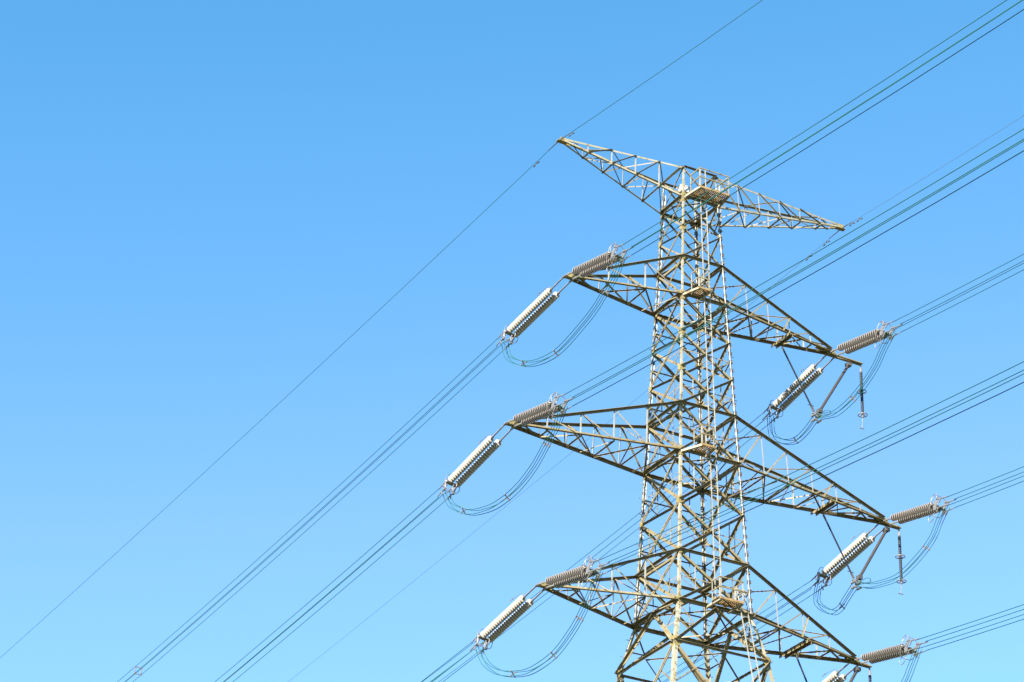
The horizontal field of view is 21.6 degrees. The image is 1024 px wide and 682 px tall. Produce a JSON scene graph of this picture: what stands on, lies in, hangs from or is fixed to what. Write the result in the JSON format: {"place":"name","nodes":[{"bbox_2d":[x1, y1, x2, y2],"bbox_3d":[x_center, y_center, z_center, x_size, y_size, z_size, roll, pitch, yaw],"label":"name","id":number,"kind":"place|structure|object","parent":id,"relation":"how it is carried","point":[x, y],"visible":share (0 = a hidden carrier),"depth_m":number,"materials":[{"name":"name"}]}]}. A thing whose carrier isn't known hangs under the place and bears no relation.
{"place":"outdoors","nodes":[
{"label":"outdoors","id":0,"kind":"place"},
{"bbox_2d":[0,0,1023,681],"label":"sky","id":1,"kind":"structure","parent":0,"point":[202,202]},
{"label":"ground","id":2,"kind":"structure","parent":0,"visible":0},
{"bbox_2d":[506,137,900,681],"bbox_3d":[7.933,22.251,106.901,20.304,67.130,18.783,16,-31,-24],"label":"transmission tower","id":3,"kind":"structure","parent":2,"relation":"on","point":[699,292],"depth_m":115.72,"materials":[{"name":"metal"}]},
{"bbox_2d":[0,142,556,657],"bbox_3d":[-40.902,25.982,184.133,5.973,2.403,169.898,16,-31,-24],"label":"earth wire","id":4,"kind":"object","parent":3,"relation":"attached to","point":[316,368],"visible":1,"depth_m":137.36,"materials":[{"name":"metal"}]},
{"bbox_2d":[437,423,514,500],"bbox_3d":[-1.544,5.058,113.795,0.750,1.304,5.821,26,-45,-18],"label":"tension insulator","id":5,"kind":"object","parent":3,"relation":"attached to","point":[472,458],"visible":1,"depth_m":113.82,"materials":[{"name":"ceramic"}]},
{"bbox_2d":[215,489,446,681],"bbox_3d":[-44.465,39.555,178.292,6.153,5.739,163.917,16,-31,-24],"label":"conductor bundle","id":6,"kind":"object","parent":5,"relation":"attached to","point":[336,586],"visible":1,"depth_m":122.86,"materials":[{"name":"grey metal"}]},
{"bbox_2d":[443,405,567,515],"bbox_3d":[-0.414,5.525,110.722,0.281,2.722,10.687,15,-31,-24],"label":"jumper loop","id":7,"kind":"object","parent":5,"relation":"hanging from","point":[509,495],"visible":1,"depth_m":108.87,"materials":[{"name":"grey metal"}]},
{"bbox_2d":[470,584,545,654],"bbox_3d":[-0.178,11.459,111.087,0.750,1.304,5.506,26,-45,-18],"label":"tension insulator","id":8,"kind":"object","parent":3,"relation":"attached to","point":[505,614],"visible":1,"depth_m":111.11,"materials":[{"name":"ceramic"}]},
{"bbox_2d":[421,642,478,681],"bbox_3d":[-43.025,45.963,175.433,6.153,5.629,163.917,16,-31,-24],"label":"conductor bundle","id":9,"kind":"object","parent":8,"relation":"attached to","point":[452,665],"visible":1,"depth_m":114.16,"materials":[{"name":"grey metal"}]},
{"bbox_2d":[475,570,602,677],"bbox_3d":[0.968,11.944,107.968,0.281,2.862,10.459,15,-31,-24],"label":"jumper loop","id":10,"kind":"object","parent":8,"relation":"hanging from","point":[578,618],"visible":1,"depth_m":106.09,"materials":[{"name":"grey metal"}]},
{"bbox_2d":[496,275,572,349],"bbox_3d":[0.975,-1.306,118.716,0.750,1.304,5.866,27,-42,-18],"label":"tension insulator","id":11,"kind":"object","parent":3,"relation":"attached to","point":[536,314],"visible":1,"depth_m":118.77,"materials":[{"name":"ceramic"}]},
{"bbox_2d":[120,338,505,681],"bbox_3d":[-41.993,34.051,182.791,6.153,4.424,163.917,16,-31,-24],"label":"conductor bundle","id":12,"kind":"object","parent":11,"relation":"attached to","point":[318,511],"visible":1,"depth_m":133.58,"materials":[{"name":"grey metal"}]},
{"bbox_2d":[501,254,626,366],"bbox_3d":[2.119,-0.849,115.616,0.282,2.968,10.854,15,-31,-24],"label":"jumper loop","id":13,"kind":"object","parent":11,"relation":"hanging from","point":[524,365],"visible":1,"depth_m":114.07,"materials":[{"name":"grey metal"}]},
{"bbox_2d":[505,392,574,426],"bbox_3d":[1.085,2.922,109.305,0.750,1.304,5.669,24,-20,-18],"label":"tension insulator","id":14,"kind":"object","parent":3,"relation":"attached to","point":[539,412],"visible":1,"depth_m":108.81,"materials":[{"name":"ceramic"}]},
{"bbox_2d":[563,128,1023,406],"bbox_3d":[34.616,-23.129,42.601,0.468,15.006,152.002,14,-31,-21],"label":"conductor bundle","id":15,"kind":"object","parent":14,"relation":"attached to","point":[808,265],"visible":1,"depth_m":90.33,"materials":[{"name":"grey metal"}]},
{"bbox_2d":[288,230,839,681],"bbox_3d":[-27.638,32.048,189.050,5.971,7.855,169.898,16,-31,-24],"label":"earth wire","id":16,"kind":"object","parent":3,"relation":"attached to","point":[583,442],"visible":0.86,"depth_m":143.92,"materials":[{"name":"metal"}]},
{"bbox_2d":[537,556,609,588],"bbox_3d":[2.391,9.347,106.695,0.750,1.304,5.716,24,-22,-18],"label":"tension insulator","id":17,"kind":"object","parent":3,"relation":"attached to","point":[580,573],"visible":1,"depth_m":106.18,"materials":[{"name":"ceramic"}]},
{"bbox_2d":[598,361,1023,571],"bbox_3d":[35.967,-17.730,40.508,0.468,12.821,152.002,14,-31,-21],"label":"conductor bundle","id":18,"kind":"object","parent":17,"relation":"attached to","point":[823,465],"visible":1,"depth_m":89.69,"materials":[{"name":"grey metal"}]},
{"bbox_2d":[564,243,633,279],"bbox_3d":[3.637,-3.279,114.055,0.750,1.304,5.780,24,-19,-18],"label":"tension insulator","id":19,"kind":"object","parent":3,"relation":"attached to","point":[597,263],"visible":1,"depth_m":113.67,"materials":[{"name":"ceramic"}]},
{"bbox_2d":[623,0,1023,255],"bbox_3d":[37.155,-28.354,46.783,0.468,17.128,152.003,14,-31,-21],"label":"conductor bundle","id":20,"kind":"object","parent":19,"relation":"attached to","point":[827,125],"visible":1,"depth_m":97.42,"materials":[{"name":"grey metal"}]},
{"bbox_2d":[560,0,761,139],"bbox_3d":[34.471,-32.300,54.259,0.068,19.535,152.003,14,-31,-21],"label":"earth wire","id":21,"kind":"object","parent":3,"relation":"attached to","point":[655,74],"visible":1,"depth_m":111.48,"materials":[{"name":"metal"}]},
{"bbox_2d":[762,355,835,423],"bbox_3d":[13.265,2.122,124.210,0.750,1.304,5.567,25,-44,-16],"label":"tension insulator","id":22,"kind":"object","parent":3,"relation":"attached to","point":[794,385],"visible":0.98,"depth_m":124.32,"materials":[{"name":"ceramic"}]},
{"bbox_2d":[422,413,768,681],"bbox_3d":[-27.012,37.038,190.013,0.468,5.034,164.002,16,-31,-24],"label":"conductor bundle","id":23,"kind":"object","parent":22,"relation":"attached to","point":[603,548],"visible":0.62,"depth_m":136.79,"materials":[{"name":"grey metal"}]},
{"bbox_2d":[781,346,851,423],"bbox_3d":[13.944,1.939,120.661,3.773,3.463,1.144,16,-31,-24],"label":"jumper support","id":24,"kind":"object","parent":3,"relation":"hanging from","point":[820,409],"visible":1,"depth_m":120.68,"materials":[{"name":"metal"}]},
{"bbox_2d":[767,329,895,444],"bbox_3d":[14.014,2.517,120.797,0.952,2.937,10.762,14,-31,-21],"label":"jumper loop","id":25,"kind":"object","parent":24,"relation":"hanging from","point":[853,397],"visible":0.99,"depth_m":118.83,"materials":[{"name":"grey metal"}]},
{"bbox_2d":[795,654,860,681],"bbox_3d":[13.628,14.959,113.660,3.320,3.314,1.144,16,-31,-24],"label":"jumper support","id":26,"kind":"object","parent":3,"relation":"attached to","point":[856,670],"visible":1,"depth_m":114.91,"materials":[{"name":"metal"}]},
{"bbox_2d":[901,649,921,681],"bbox_3d":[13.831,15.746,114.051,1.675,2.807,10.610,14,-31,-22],"label":"jumper loop","id":27,"kind":"object","parent":26,"relation":"hanging from","point":[911,664],"visible":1,"depth_m":110.65,"materials":[{"name":"grey metal"}]},
{"bbox_2d":[822,663,859,681],"bbox_3d":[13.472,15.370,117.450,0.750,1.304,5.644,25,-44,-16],"label":"tension insulator","id":28,"kind":"object","parent":3,"relation":"attached to","point":[833,676],"visible":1,"depth_m":116.37,"materials":[{"name":"ceramic"}]},
{"bbox_2d":[810,524,888,591],"bbox_3d":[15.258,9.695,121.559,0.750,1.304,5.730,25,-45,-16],"label":"tension insulator","id":29,"kind":"object","parent":3,"relation":"attached to","point":[846,552],"visible":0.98,"depth_m":121.63,"materials":[{"name":"ceramic"}]},
{"bbox_2d":[657,581,816,681],"bbox_3d":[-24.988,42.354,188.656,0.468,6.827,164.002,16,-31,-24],"label":"conductor bundle","id":30,"kind":"object","parent":29,"relation":"attached to","point":[747,629],"visible":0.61,"depth_m":126.90,"materials":[{"name":"grey metal"}]},
{"bbox_2d":[822,514,889,590],"bbox_3d":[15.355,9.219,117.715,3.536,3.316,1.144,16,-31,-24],"label":"jumper support","id":31,"kind":"object","parent":3,"relation":"hanging from","point":[859,577],"visible":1,"depth_m":117.77,"materials":[{"name":"metal"}]},
{"bbox_2d":[813,506,949,614],"bbox_3d":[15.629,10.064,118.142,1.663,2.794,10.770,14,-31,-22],"label":"jumper loop","id":32,"kind":"object","parent":31,"relation":"hanging from","point":[925,548],"visible":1,"depth_m":116.06,"materials":[{"name":"grey metal"}]},
{"bbox_2d":[857,365,867,428],"bbox_3d":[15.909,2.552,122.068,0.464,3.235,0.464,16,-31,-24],"label":"hanging insulator","id":33,"kind":"object","parent":3,"relation":"hanging from","point":[862,413],"visible":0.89,"depth_m":121.96,"materials":[{"name":"grey metal"}]},
{"bbox_2d":[829,320,902,356],"bbox_3d":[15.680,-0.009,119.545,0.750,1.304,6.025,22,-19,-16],"label":"tension insulator","id":34,"kind":"object","parent":3,"relation":"attached to","point":[875,336],"visible":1,"depth_m":119.14,"materials":[{"name":"ceramic"}]},
{"bbox_2d":[892,254,1023,331],"bbox_3d":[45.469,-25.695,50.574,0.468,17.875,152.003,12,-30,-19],"label":"conductor bundle","id":35,"kind":"object","parent":34,"relation":"attached to","point":[960,295],"visible":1,"depth_m":112.11,"materials":[{"name":"grey metal"}]},
{"bbox_2d":[868,668,871,681],"bbox_3d":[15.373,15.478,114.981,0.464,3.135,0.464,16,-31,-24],"label":"hanging insulator","id":36,"kind":"object","parent":3,"relation":"hanging from","point":[869,678],"visible":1,"depth_m":115.51,"materials":[{"name":"grey metal"}]},
{"bbox_2d":[853,634,927,664],"bbox_3d":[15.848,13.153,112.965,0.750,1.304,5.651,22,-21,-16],"label":"tension insulator","id":37,"kind":"object","parent":3,"relation":"attached to","point":[901,650],"visible":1,"depth_m":112.42,"materials":[{"name":"ceramic"}]},
{"bbox_2d":[917,604,1023,650],"bbox_3d":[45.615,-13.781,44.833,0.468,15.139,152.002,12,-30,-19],"label":"conductor bundle","id":38,"kind":"object","parent":37,"relation":"attached to","point":[972,626],"visible":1,"depth_m":106.94,"materials":[{"name":"grey metal"}]},
{"bbox_2d":[895,529,906,594],"bbox_3d":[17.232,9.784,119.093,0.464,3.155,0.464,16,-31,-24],"label":"hanging insulator","id":39,"kind":"object","parent":3,"relation":"hanging from","point":[900,557],"visible":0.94,"depth_m":119.09,"materials":[{"name":"grey metal"}]},
{"bbox_2d":[882,494,956,524],"bbox_3d":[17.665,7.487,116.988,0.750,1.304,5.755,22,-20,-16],"label":"tension insulator","id":40,"kind":"object","parent":3,"relation":"attached to","point":[918,512],"visible":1,"depth_m":116.50,"materials":[{"name":"ceramic"}]},
{"bbox_2d":[946,466,1023,507],"bbox_3d":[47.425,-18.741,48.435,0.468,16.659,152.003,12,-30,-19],"label":"conductor bundle","id":41,"kind":"object","parent":40,"relation":"attached to","point":[987,486],"visible":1,"depth_m":111.74,"materials":[{"name":"grey metal"}]},
{"bbox_2d":[842,115,1023,227],"bbox_3d":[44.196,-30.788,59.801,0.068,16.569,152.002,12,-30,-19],"label":"earth wire","id":42,"kind":"object","parent":3,"relation":"attached to","point":[852,222],"visible":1,"depth_m":120.04,"materials":[{"name":"metal"}]}
]}

